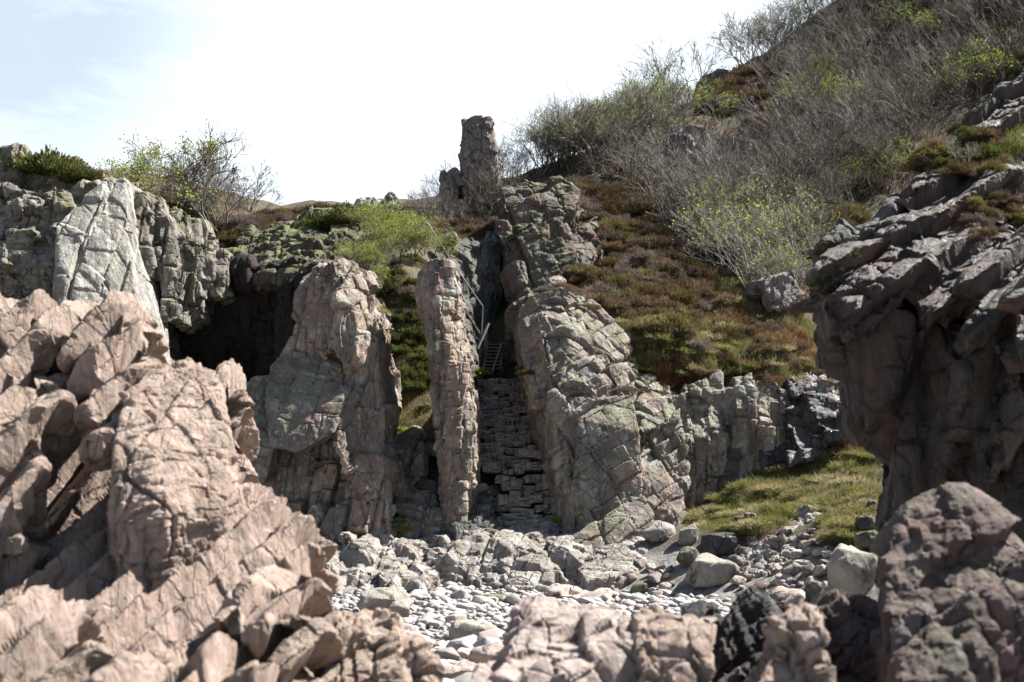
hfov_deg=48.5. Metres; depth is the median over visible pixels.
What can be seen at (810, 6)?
skyline shrub
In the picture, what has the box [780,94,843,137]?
bare shrub
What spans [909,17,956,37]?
thicket bush
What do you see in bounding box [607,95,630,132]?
leafing shrub
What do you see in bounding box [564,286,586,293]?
heather clump
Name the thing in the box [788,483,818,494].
grass tussock
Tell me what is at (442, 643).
beach stone
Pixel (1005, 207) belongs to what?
heather tuft
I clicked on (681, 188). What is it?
bare shrub
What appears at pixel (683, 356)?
heather clump
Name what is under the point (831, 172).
bare shrub
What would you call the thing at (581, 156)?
leafing shrub
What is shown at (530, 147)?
skyline shrub
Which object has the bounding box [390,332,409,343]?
undergrowth bush
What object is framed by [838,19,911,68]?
bare shrub
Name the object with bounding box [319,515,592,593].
shore ledge
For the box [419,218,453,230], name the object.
heather clump
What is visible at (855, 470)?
grass tussock
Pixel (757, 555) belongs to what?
scree outcrop
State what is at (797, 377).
grass tussock
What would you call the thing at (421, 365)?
undergrowth bush
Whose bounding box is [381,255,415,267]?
undergrowth bush
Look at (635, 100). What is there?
leafing shrub
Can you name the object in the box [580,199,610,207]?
heather clump
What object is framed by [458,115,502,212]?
rock stack
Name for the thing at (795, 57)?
heather clump
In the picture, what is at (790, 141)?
bare shrub
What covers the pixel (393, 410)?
rock fin
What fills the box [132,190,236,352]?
hanging columns
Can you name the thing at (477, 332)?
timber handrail
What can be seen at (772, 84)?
heather clump
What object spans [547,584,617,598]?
boulder
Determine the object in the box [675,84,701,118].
bare shrub
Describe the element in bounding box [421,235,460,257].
green bush
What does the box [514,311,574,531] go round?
gully side wall
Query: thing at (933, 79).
bare shrub
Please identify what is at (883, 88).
bare shrub
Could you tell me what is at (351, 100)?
sky
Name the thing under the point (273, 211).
heather clump
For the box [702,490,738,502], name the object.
grass tussock
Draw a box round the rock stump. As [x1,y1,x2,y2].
[437,167,463,217]
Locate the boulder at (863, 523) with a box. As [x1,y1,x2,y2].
[855,515,877,531]
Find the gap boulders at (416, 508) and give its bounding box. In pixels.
[393,425,444,539]
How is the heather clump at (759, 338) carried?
on the hillside
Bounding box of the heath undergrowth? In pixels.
[131,0,1023,316]
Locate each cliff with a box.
[0,142,139,299]
[53,178,171,360]
[672,370,826,508]
[787,72,1023,373]
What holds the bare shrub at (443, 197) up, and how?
on the hillside
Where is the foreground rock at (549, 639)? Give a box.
[470,595,638,681]
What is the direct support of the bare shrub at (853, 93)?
on the hillside
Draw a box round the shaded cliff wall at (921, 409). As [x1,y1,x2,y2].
[815,306,1023,541]
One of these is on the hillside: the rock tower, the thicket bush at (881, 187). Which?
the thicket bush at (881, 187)
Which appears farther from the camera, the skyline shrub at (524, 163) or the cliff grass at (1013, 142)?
the skyline shrub at (524, 163)
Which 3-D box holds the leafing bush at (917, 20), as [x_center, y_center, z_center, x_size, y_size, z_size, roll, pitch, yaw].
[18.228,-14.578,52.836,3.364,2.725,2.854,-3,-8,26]
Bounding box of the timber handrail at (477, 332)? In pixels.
[465,311,489,348]
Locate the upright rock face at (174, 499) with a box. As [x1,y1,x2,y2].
[107,360,240,592]
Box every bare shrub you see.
[151,147,191,192]
[167,167,201,196]
[174,155,214,189]
[195,170,241,206]
[196,170,233,208]
[197,160,237,199]
[199,181,239,208]
[205,180,255,216]
[215,177,255,204]
[222,158,283,211]
[227,192,250,216]
[237,179,285,214]
[384,194,423,224]
[388,188,442,231]
[405,200,423,227]
[407,178,452,220]
[414,201,448,220]
[415,176,472,218]
[417,152,487,204]
[439,199,474,219]
[449,197,486,224]
[455,175,481,212]
[458,166,505,217]
[459,146,526,186]
[468,148,526,215]
[496,140,524,171]
[523,108,591,174]
[527,97,609,167]
[532,132,562,169]
[556,106,620,174]
[565,111,624,175]
[575,138,634,182]
[578,78,684,165]
[586,123,620,165]
[591,123,717,193]
[598,140,653,178]
[599,99,637,141]
[602,112,659,171]
[603,85,649,131]
[605,120,659,184]
[610,75,706,143]
[618,151,699,207]
[619,128,670,156]
[620,148,656,176]
[621,100,651,147]
[624,134,760,225]
[624,142,655,177]
[630,100,692,153]
[631,85,690,126]
[634,133,667,173]
[638,152,742,237]
[639,147,688,183]
[639,180,696,212]
[643,96,692,146]
[648,179,699,223]
[652,155,729,232]
[660,149,731,179]
[666,155,731,215]
[666,156,723,201]
[671,128,791,208]
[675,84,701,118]
[683,103,760,171]
[684,167,788,226]
[688,139,743,174]
[689,137,768,201]
[689,143,777,193]
[690,163,774,203]
[691,145,798,205]
[699,165,771,250]
[704,7,801,65]
[705,180,807,244]
[707,156,788,203]
[711,98,810,153]
[723,188,783,260]
[724,175,796,224]
[726,129,850,239]
[731,92,811,152]
[732,60,837,132]
[732,104,799,164]
[732,140,790,177]
[740,144,831,226]
[741,44,806,83]
[742,0,811,55]
[742,158,812,187]
[744,94,805,144]
[746,198,795,262]
[748,133,827,173]
[751,190,802,233]
[753,100,815,148]
[754,24,794,54]
[755,200,802,247]
[756,121,827,174]
[758,126,795,163]
[758,144,794,172]
[759,104,866,200]
[760,164,855,231]
[762,128,822,175]
[762,168,806,197]
[764,48,833,143]
[764,96,850,147]
[766,134,845,202]
[766,145,802,188]
[766,171,836,220]
[767,29,808,59]
[770,137,839,180]
[774,101,842,167]
[777,207,830,257]
[778,37,827,76]
[778,151,854,201]
[778,221,832,267]
[779,174,855,255]
[780,35,819,85]
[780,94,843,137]
[782,86,834,127]
[785,32,821,52]
[787,33,840,79]
[789,172,848,219]
[789,175,842,203]
[791,7,886,62]
[791,102,861,163]
[792,83,865,129]
[793,77,877,137]
[795,24,826,49]
[799,38,885,91]
[801,0,856,21]
[801,122,870,192]
[801,145,841,172]
[804,0,853,47]
[805,108,868,164]
[806,156,874,204]
[811,131,873,181]
[817,5,875,42]
[817,9,892,82]
[817,166,846,186]
[820,18,877,73]
[821,83,880,154]
[824,62,884,106]
[825,120,882,163]
[827,79,886,111]
[828,103,920,169]
[831,121,874,160]
[834,60,902,114]
[834,119,892,173]
[835,0,872,28]
[835,0,888,21]
[835,96,882,128]
[838,1,911,52]
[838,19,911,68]
[838,133,876,161]
[839,0,893,17]
[840,100,887,135]
[841,105,897,156]
[841,167,863,192]
[843,42,905,88]
[845,116,920,191]
[847,51,919,95]
[849,52,956,117]
[849,162,887,200]
[851,75,897,119]
[851,95,899,128]
[851,112,918,158]
[853,85,928,126]
[854,66,935,136]
[855,38,904,80]
[855,67,910,120]
[857,96,890,133]
[858,61,925,128]
[860,76,904,106]
[864,8,903,34]
[865,0,917,17]
[865,0,927,19]
[865,0,927,41]
[865,122,916,170]
[867,65,943,156]
[869,24,930,73]
[869,52,927,98]
[869,115,935,177]
[872,84,941,139]
[879,31,945,87]
[881,26,903,50]
[881,123,944,180]
[882,20,937,57]
[887,102,947,161]
[890,16,934,53]
[890,60,921,85]
[893,19,976,79]
[893,86,935,132]
[894,45,979,119]
[895,44,935,76]
[900,29,982,94]
[911,0,958,37]
[913,100,963,138]
[914,70,972,114]
[916,0,999,49]
[918,0,993,42]
[929,0,991,28]
[931,53,982,106]
[932,23,970,60]
[934,1,1009,55]
[936,0,989,52]
[939,20,981,44]
[949,0,1004,31]
[949,43,991,79]
[954,9,1023,93]
[957,16,1022,81]
[961,0,999,19]
[961,53,1004,101]
[965,0,1023,46]
[975,0,1011,22]
[982,0,1023,23]
[982,0,1023,38]
[995,0,1022,21]
[1002,3,1023,20]
[1003,34,1023,74]
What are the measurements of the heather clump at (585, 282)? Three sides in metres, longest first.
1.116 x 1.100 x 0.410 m
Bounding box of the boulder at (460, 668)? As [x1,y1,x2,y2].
[444,660,476,678]
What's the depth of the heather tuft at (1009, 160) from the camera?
12.90 m
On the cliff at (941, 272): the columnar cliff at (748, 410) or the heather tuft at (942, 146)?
the heather tuft at (942, 146)
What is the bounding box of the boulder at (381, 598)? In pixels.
[356,587,413,610]
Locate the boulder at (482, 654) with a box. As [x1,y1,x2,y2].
[468,641,503,663]
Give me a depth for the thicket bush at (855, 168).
40.91 m
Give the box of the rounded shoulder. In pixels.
[662,381,699,509]
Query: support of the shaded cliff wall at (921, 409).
on the beach ground at (435, 639)
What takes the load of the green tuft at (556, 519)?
on the shore ledge
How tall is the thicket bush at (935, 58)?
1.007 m
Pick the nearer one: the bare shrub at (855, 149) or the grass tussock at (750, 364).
the grass tussock at (750, 364)
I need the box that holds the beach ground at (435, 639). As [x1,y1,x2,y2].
[337,591,664,641]
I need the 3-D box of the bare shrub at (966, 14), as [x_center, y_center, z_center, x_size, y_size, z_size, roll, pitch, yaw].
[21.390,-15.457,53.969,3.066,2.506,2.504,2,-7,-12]
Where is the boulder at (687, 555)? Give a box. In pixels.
[676,546,698,565]
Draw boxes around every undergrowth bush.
[375,280,404,297]
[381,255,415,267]
[385,300,401,306]
[386,267,407,276]
[387,283,414,295]
[390,312,408,322]
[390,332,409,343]
[390,343,416,356]
[394,307,410,313]
[394,358,406,365]
[396,366,414,374]
[398,323,425,341]
[398,339,417,345]
[399,308,418,316]
[400,373,412,384]
[401,293,415,301]
[401,379,430,392]
[402,253,418,259]
[404,276,416,284]
[406,310,420,322]
[407,352,429,361]
[408,319,421,325]
[409,255,426,264]
[410,368,429,376]
[410,371,430,385]
[413,345,427,351]
[415,361,428,369]
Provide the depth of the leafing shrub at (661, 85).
48.12 m
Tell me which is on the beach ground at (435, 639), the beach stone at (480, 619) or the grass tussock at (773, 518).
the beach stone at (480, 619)
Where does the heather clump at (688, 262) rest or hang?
on the hillside
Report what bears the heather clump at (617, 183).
on the hillside
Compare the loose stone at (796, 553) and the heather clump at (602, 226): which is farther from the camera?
the heather clump at (602, 226)
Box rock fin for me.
[373,307,401,503]
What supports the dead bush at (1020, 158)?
on the cliff at (941, 272)
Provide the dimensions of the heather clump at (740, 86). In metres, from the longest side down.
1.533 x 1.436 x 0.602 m
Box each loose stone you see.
[477,483,489,494]
[488,485,500,493]
[626,573,637,582]
[634,558,645,567]
[646,563,655,569]
[646,569,657,573]
[647,572,661,583]
[648,587,657,593]
[655,564,665,569]
[659,582,671,589]
[663,573,670,577]
[665,565,673,571]
[729,575,746,584]
[731,555,742,562]
[734,545,745,554]
[742,560,754,566]
[751,540,760,547]
[754,582,766,590]
[763,544,772,549]
[773,578,785,583]
[775,583,790,587]
[776,558,784,562]
[778,573,793,578]
[786,577,794,584]
[788,536,794,541]
[789,549,801,558]
[794,559,804,564]
[797,533,807,538]
[801,547,810,554]
[801,564,813,575]
[802,534,812,539]
[802,560,810,564]
[803,539,817,547]
[805,576,821,584]
[807,528,815,532]
[810,581,821,590]
[812,547,822,555]
[813,564,825,576]
[818,559,828,564]
[820,550,832,559]
[821,545,834,550]
[822,581,830,590]
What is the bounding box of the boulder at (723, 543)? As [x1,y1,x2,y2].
[699,531,740,556]
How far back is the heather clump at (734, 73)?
52.22 m
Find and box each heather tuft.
[899,153,943,174]
[906,146,943,160]
[907,141,951,154]
[912,158,939,173]
[918,136,950,147]
[922,155,962,171]
[930,163,975,174]
[936,156,961,168]
[938,158,976,176]
[941,145,963,157]
[944,119,962,136]
[945,148,979,159]
[950,142,970,147]
[951,124,994,142]
[951,125,979,135]
[957,211,996,227]
[958,138,980,145]
[960,231,990,244]
[962,125,1002,141]
[962,204,983,212]
[962,225,1001,237]
[963,154,985,162]
[963,159,986,167]
[963,203,997,217]
[964,142,1003,157]
[964,195,985,203]
[966,157,1013,178]
[969,139,989,147]
[977,136,1002,139]
[977,137,998,142]
[977,156,1009,163]
[978,199,997,205]
[983,193,1000,201]
[984,137,1008,146]
[986,188,1013,202]
[990,208,1004,221]
[992,141,1016,156]
[996,225,1008,231]
[997,201,1023,210]
[998,211,1011,220]
[999,153,1012,164]
[999,192,1018,200]
[1003,205,1023,213]
[1004,153,1016,164]
[1004,192,1023,202]
[1004,209,1020,218]
[1010,212,1023,225]
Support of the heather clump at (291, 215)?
on the hillside
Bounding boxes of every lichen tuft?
[808,282,817,286]
[835,266,844,270]
[853,252,860,257]
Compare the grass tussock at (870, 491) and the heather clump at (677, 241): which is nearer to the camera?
the grass tussock at (870, 491)
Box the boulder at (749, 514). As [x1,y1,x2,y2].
[744,512,755,519]
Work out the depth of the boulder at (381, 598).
16.96 m
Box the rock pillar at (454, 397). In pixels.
[414,257,482,532]
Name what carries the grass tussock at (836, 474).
on the hillside
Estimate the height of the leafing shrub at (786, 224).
2.924 m
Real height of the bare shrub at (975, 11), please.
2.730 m
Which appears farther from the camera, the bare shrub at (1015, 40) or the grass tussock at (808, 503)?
the bare shrub at (1015, 40)
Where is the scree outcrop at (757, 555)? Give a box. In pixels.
[735,505,831,580]
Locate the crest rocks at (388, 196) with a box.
[354,191,401,222]
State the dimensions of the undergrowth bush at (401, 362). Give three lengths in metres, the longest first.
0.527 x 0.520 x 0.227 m
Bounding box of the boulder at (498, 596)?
[483,594,508,598]
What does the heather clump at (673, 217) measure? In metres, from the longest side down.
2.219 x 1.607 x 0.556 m
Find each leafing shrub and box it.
[500,121,571,166]
[525,101,598,164]
[553,101,645,172]
[556,111,605,166]
[572,105,632,157]
[593,113,661,157]
[607,75,671,146]
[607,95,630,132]
[618,80,663,137]
[625,96,685,150]
[636,85,684,136]
[640,76,683,119]
[644,71,703,129]
[646,182,746,247]
[661,77,696,109]
[669,199,785,274]
[670,164,750,239]
[671,197,715,263]
[677,194,799,287]
[679,196,755,261]
[691,162,778,227]
[691,210,789,275]
[695,162,826,261]
[696,203,773,260]
[708,184,803,254]
[726,233,794,277]
[729,247,801,282]
[739,181,838,285]
[741,187,799,270]
[743,239,815,286]
[747,235,812,298]
[766,210,830,276]
[774,183,841,255]
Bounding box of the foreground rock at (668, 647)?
[630,603,717,681]
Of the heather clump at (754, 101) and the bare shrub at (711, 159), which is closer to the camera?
the bare shrub at (711, 159)
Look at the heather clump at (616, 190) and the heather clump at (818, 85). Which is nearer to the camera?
the heather clump at (616, 190)
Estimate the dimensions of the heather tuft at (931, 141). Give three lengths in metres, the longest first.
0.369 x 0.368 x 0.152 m
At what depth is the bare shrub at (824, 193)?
35.59 m
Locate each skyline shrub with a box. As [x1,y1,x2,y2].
[496,124,564,175]
[498,128,529,182]
[499,144,540,179]
[502,98,603,168]
[505,148,538,180]
[510,129,571,175]
[512,89,607,167]
[513,107,589,172]
[529,77,605,161]
[530,96,609,160]
[543,96,628,156]
[587,90,655,130]
[594,90,647,138]
[597,57,676,137]
[604,74,670,127]
[626,26,689,115]
[631,77,692,119]
[631,83,665,125]
[634,52,685,110]
[667,32,738,104]
[669,78,704,109]
[702,13,769,66]
[720,8,783,63]
[742,18,786,59]
[749,0,830,43]
[750,0,820,49]
[757,3,797,55]
[759,0,815,37]
[764,0,825,26]
[793,0,833,20]
[798,0,824,17]
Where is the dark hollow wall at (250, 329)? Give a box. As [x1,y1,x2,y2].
[177,253,320,382]
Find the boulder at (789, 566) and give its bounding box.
[779,560,801,575]
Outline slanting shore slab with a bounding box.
[577,520,666,591]
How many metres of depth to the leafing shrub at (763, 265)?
29.00 m
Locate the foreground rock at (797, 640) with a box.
[746,598,835,681]
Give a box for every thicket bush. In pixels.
[606,163,639,175]
[628,174,668,190]
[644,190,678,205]
[805,206,852,223]
[815,176,854,195]
[828,200,872,223]
[841,161,867,175]
[849,173,888,191]
[866,158,898,167]
[872,14,918,32]
[896,0,926,12]
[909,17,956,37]
[910,48,950,66]
[928,3,962,17]
[935,54,990,79]
[957,28,1009,52]
[962,3,1008,22]
[968,50,1021,75]
[990,22,1017,43]
[996,17,1023,30]
[999,47,1023,63]
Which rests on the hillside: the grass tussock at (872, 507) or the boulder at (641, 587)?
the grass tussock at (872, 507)
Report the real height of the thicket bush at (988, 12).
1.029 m
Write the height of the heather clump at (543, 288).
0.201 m
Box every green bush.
[325,241,366,260]
[338,197,393,240]
[340,242,379,267]
[343,217,398,262]
[344,198,404,237]
[349,249,389,270]
[358,212,397,252]
[362,198,427,243]
[364,231,414,267]
[365,213,413,246]
[367,264,390,283]
[372,216,427,251]
[377,305,391,314]
[381,217,427,260]
[383,325,396,338]
[389,226,442,256]
[390,210,450,255]
[397,208,447,242]
[404,223,458,258]
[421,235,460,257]
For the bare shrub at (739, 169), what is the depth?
35.06 m
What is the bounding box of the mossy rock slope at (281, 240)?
[225,204,382,296]
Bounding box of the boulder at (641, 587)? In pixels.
[630,582,651,593]
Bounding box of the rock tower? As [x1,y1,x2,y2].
[259,258,405,543]
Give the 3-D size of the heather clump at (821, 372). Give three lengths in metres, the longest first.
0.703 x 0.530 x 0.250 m
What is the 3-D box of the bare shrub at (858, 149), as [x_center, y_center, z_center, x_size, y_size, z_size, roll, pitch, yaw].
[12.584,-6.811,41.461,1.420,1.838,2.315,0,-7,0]
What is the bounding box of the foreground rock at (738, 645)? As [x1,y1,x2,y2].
[680,585,782,681]
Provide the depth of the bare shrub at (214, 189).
31.52 m
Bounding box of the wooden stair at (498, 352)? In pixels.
[478,332,503,372]
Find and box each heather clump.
[215,231,236,242]
[219,242,234,247]
[220,233,237,245]
[221,229,239,235]
[222,211,267,227]
[228,221,260,231]
[251,213,269,217]
[253,216,270,225]
[258,207,281,214]
[258,220,277,230]
[262,215,276,223]
[265,210,293,221]
[276,207,290,211]
[276,213,295,221]
[289,206,301,212]
[299,200,339,210]
[332,199,353,208]
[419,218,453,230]
[432,227,459,236]
[445,218,471,226]
[447,226,463,234]
[453,222,470,232]
[457,224,480,234]
[457,232,474,237]
[462,216,483,224]
[464,223,484,232]
[466,233,484,240]
[468,230,484,238]
[475,221,492,232]
[482,216,498,222]
[485,220,495,230]
[532,285,559,292]
[547,281,574,287]
[556,269,577,277]
[562,261,586,275]
[564,174,596,185]
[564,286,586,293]
[566,274,589,284]
[567,263,602,276]
[571,285,596,295]
[575,220,602,233]
[576,182,604,192]
[577,264,613,280]
[577,275,599,288]
[577,289,614,304]
[578,188,593,195]
[578,208,601,221]
[579,194,599,202]
[579,197,602,210]
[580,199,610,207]
[581,185,622,196]
[581,209,613,220]
[581,281,621,294]
[581,303,602,308]
[583,205,602,217]
[587,268,623,282]
[593,199,621,215]
[594,190,624,208]
[596,255,626,267]
[597,296,630,309]
[598,217,626,232]
[598,227,625,241]
[600,222,614,230]
[600,239,622,251]
[600,270,643,286]
[601,241,614,252]
[604,296,640,311]
[605,284,628,293]
[606,185,622,194]
[606,307,638,319]
[607,180,626,185]
[607,287,646,299]
[608,251,630,257]
[609,276,641,289]
[609,385,640,391]
[610,213,638,225]
[611,205,635,215]
[611,264,636,273]
[613,221,640,233]
[613,244,639,254]
[613,256,643,267]
[614,229,641,240]
[616,183,639,191]
[616,292,656,309]
[618,201,664,215]
[618,217,645,228]
[618,269,642,278]
[619,190,641,198]
[622,195,641,204]
[622,247,669,261]
[623,234,656,249]
[623,281,661,295]
[623,322,641,332]
[624,244,644,254]
[627,306,648,315]
[628,187,642,194]
[630,195,665,211]
[632,212,658,223]
[632,318,668,328]
[633,259,675,273]
[633,294,666,308]
[634,228,652,235]
[634,324,662,336]
[635,274,672,284]
[636,267,658,276]
[637,220,669,231]
[637,306,663,317]
[639,340,671,351]
[639,388,654,393]
[642,225,673,237]
[642,233,674,249]
[645,247,668,260]
[645,256,689,273]
[645,292,660,298]
[646,213,665,223]
[646,245,671,252]
[647,306,672,314]
[649,282,673,290]
[650,271,669,278]
[651,285,675,295]
[653,278,686,288]
[653,310,706,333]
[654,317,680,328]
[656,247,689,259]
[656,294,686,311]
[656,391,675,397]
[659,272,691,282]
[659,287,696,302]
[659,350,694,363]
[660,208,683,214]
[660,237,688,246]
[660,259,705,277]
[661,244,680,249]
[662,287,699,307]
[662,327,695,340]
[663,209,687,222]
[664,268,691,278]
[667,227,684,233]
[667,272,701,283]
[673,246,695,257]
[679,279,719,297]
[680,338,714,350]
[682,217,710,231]
[682,303,706,318]
[683,243,706,257]
[683,255,713,270]
[685,362,715,374]
[687,294,716,310]
[689,260,720,280]
[693,103,718,114]
[697,276,716,286]
[699,92,735,108]
[700,84,739,102]
[703,290,722,301]
[704,74,738,94]
[704,325,748,341]
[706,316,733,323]
[711,107,732,115]
[711,292,740,303]
[714,353,739,362]
[715,73,749,85]
[715,97,756,108]
[716,84,742,89]
[720,66,750,80]
[721,311,737,317]
[724,369,743,376]
[726,87,742,96]
[728,89,760,104]
[728,357,755,365]
[730,63,756,77]
[736,324,763,334]
[738,85,770,100]
[741,111,766,122]
[742,78,772,89]
[742,316,757,323]
[742,342,765,352]
[744,70,778,85]
[745,60,772,76]
[747,112,768,123]
[749,360,772,372]
[750,341,788,355]
[752,105,776,113]
[752,369,784,382]
[753,97,785,109]
[753,332,776,343]
[755,60,798,75]
[756,321,773,330]
[757,113,784,127]
[761,87,778,99]
[767,80,786,87]
[770,321,787,329]
[771,85,809,98]
[771,338,799,350]
[777,353,795,360]
[778,61,812,74]
[779,72,797,82]
[780,50,810,62]
[786,359,808,369]
[792,340,808,348]
[798,80,832,92]
[804,74,839,82]
[805,362,817,368]
[811,369,824,375]
[826,377,838,389]
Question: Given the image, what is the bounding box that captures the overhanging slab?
[246,352,343,483]
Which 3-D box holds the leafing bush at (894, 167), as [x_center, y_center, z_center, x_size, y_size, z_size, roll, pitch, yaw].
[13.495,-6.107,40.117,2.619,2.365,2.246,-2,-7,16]
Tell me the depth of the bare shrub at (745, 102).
44.67 m
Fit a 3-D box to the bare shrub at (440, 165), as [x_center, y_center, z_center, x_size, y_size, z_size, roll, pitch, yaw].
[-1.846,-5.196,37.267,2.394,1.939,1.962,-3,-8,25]
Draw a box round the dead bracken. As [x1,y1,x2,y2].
[648,299,865,469]
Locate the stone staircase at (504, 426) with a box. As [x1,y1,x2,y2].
[476,378,562,533]
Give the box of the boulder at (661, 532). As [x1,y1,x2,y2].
[641,522,675,543]
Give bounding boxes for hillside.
[58,0,1023,604]
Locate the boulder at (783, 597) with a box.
[768,586,809,610]
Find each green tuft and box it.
[392,517,407,522]
[393,524,413,531]
[397,426,408,431]
[415,404,430,408]
[476,366,485,371]
[482,370,492,375]
[489,485,500,489]
[504,360,517,366]
[515,364,524,369]
[516,369,534,375]
[550,515,561,521]
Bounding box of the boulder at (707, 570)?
[685,553,737,587]
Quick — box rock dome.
[517,275,690,528]
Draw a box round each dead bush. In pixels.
[947,141,988,165]
[1005,156,1023,194]
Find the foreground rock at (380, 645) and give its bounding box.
[320,607,444,681]
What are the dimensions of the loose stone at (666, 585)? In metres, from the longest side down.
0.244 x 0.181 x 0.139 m
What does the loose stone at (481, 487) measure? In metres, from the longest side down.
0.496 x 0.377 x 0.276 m
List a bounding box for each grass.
[382,272,881,545]
[573,276,882,511]
[963,123,1023,157]
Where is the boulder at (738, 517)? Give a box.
[734,515,743,521]
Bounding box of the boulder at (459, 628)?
[448,620,496,640]
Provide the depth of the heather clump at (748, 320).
27.07 m
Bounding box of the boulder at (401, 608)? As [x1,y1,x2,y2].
[389,601,409,617]
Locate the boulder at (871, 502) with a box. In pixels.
[867,500,876,508]
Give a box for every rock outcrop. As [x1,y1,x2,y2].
[663,124,712,170]
[694,69,728,97]
[713,136,759,169]
[744,271,803,314]
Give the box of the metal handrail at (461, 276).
[421,221,483,335]
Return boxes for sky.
[0,0,834,204]
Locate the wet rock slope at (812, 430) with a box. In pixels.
[716,371,846,492]
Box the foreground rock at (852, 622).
[813,589,880,681]
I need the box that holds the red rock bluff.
[493,175,603,354]
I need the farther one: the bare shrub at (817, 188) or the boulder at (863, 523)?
the bare shrub at (817, 188)
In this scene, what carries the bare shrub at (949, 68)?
on the hillside
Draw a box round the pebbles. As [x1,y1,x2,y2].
[331,581,786,664]
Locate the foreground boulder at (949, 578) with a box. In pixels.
[869,482,1023,681]
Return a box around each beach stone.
[404,623,413,631]
[407,631,433,644]
[410,589,426,594]
[416,618,431,628]
[421,612,440,619]
[428,620,442,628]
[433,640,446,647]
[434,647,460,660]
[440,609,452,614]
[440,659,449,665]
[443,678,454,681]
[444,613,466,620]
[446,634,477,647]
[449,589,467,598]
[452,672,471,681]
[453,642,473,650]
[456,603,473,610]
[456,647,471,658]
[471,595,494,604]
[472,637,501,646]
[475,618,487,622]
[478,628,503,641]
[488,597,498,602]
[505,593,519,605]
[576,597,594,603]
[600,593,611,601]
[646,595,654,600]
[651,590,663,595]
[658,589,675,597]
[672,597,689,603]
[694,595,703,598]
[721,602,730,607]
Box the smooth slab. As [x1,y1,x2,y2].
[570,395,653,550]
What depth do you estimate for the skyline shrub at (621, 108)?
45.53 m
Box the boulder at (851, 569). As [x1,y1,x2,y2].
[827,543,876,595]
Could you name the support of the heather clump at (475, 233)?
on the hillside
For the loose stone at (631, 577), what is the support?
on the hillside
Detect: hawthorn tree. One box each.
[95,128,233,215]
[152,119,270,232]
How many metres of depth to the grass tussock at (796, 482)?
23.03 m
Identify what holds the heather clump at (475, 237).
on the hillside
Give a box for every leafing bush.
[546,120,596,162]
[578,96,638,145]
[602,71,686,110]
[688,77,745,120]
[763,71,825,111]
[795,54,840,90]
[805,68,874,109]
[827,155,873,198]
[863,134,914,194]
[869,0,938,49]
[924,58,982,104]
[941,37,1018,94]
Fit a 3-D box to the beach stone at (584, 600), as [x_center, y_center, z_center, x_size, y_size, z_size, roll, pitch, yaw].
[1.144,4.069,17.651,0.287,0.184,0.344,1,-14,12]
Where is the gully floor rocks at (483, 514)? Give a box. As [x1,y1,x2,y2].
[448,489,571,576]
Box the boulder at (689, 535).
[677,524,698,544]
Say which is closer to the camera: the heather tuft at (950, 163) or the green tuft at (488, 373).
the heather tuft at (950, 163)
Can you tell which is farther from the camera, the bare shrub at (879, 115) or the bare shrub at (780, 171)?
the bare shrub at (879, 115)
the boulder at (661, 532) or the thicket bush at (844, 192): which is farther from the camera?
the thicket bush at (844, 192)
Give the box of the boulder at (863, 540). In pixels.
[854,530,877,549]
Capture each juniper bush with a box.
[0,151,40,173]
[11,144,88,179]
[50,161,104,182]
[294,211,341,229]
[312,202,370,227]
[346,202,389,226]
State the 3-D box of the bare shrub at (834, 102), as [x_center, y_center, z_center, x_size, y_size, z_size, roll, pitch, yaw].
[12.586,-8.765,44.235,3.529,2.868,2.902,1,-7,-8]
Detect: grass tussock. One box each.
[614,317,631,323]
[626,353,650,365]
[629,335,647,342]
[637,312,662,320]
[638,365,654,372]
[644,329,679,343]
[663,365,692,376]
[667,305,691,314]
[667,345,696,357]
[671,337,702,347]
[677,361,708,374]
[684,513,706,521]
[685,507,720,519]
[690,347,719,354]
[690,519,718,529]
[692,501,728,511]
[695,512,717,521]
[698,330,733,340]
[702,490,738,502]
[706,507,731,517]
[708,319,740,327]
[709,508,740,518]
[711,342,737,352]
[712,521,738,528]
[713,521,747,531]
[718,294,748,305]
[721,339,742,345]
[721,492,760,502]
[721,493,758,503]
[722,479,755,490]
[722,488,743,494]
[723,364,758,376]
[727,278,750,286]
[729,514,773,530]
[733,485,750,494]
[733,505,767,515]
[735,501,754,506]
[737,358,764,368]
[742,468,776,480]
[742,493,787,506]
[745,481,790,493]
[747,314,769,319]
[751,499,783,511]
[759,462,795,473]
[760,466,785,474]
[760,485,790,498]
[760,502,804,517]
[762,317,783,323]
[763,361,790,367]
[763,515,784,520]
[769,343,797,352]
[769,487,808,501]
[781,487,813,502]
[783,477,804,487]
[784,373,812,381]
[787,498,807,508]
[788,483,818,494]
[792,478,811,486]
[796,464,812,470]
[796,496,829,508]
[797,356,813,361]
[797,493,818,503]
[798,474,817,479]
[805,475,833,483]
[810,493,846,508]
[811,502,839,512]
[812,516,832,523]
[812,527,845,539]
[814,454,836,464]
[816,513,872,528]
[817,469,854,480]
[817,525,857,542]
[818,465,841,474]
[822,473,876,487]
[824,448,841,456]
[826,457,858,470]
[826,488,858,494]
[826,525,862,540]
[829,460,865,472]
[834,455,856,462]
[834,495,877,510]
[839,482,867,492]
[840,447,875,460]
[840,487,881,499]
[840,508,861,513]
[843,510,876,518]
[844,465,868,476]
[844,505,874,514]
[856,451,877,460]
[859,504,876,511]
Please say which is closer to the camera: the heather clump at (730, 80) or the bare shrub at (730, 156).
the bare shrub at (730, 156)
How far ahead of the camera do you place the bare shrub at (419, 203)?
32.60 m
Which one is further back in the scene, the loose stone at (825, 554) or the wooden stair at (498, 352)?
the wooden stair at (498, 352)
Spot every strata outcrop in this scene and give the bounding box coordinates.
[0,289,259,560]
[0,482,343,681]
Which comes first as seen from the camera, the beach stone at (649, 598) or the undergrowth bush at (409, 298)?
the beach stone at (649, 598)
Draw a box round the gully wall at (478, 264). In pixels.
[440,231,517,406]
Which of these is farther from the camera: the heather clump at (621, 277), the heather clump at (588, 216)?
the heather clump at (588, 216)

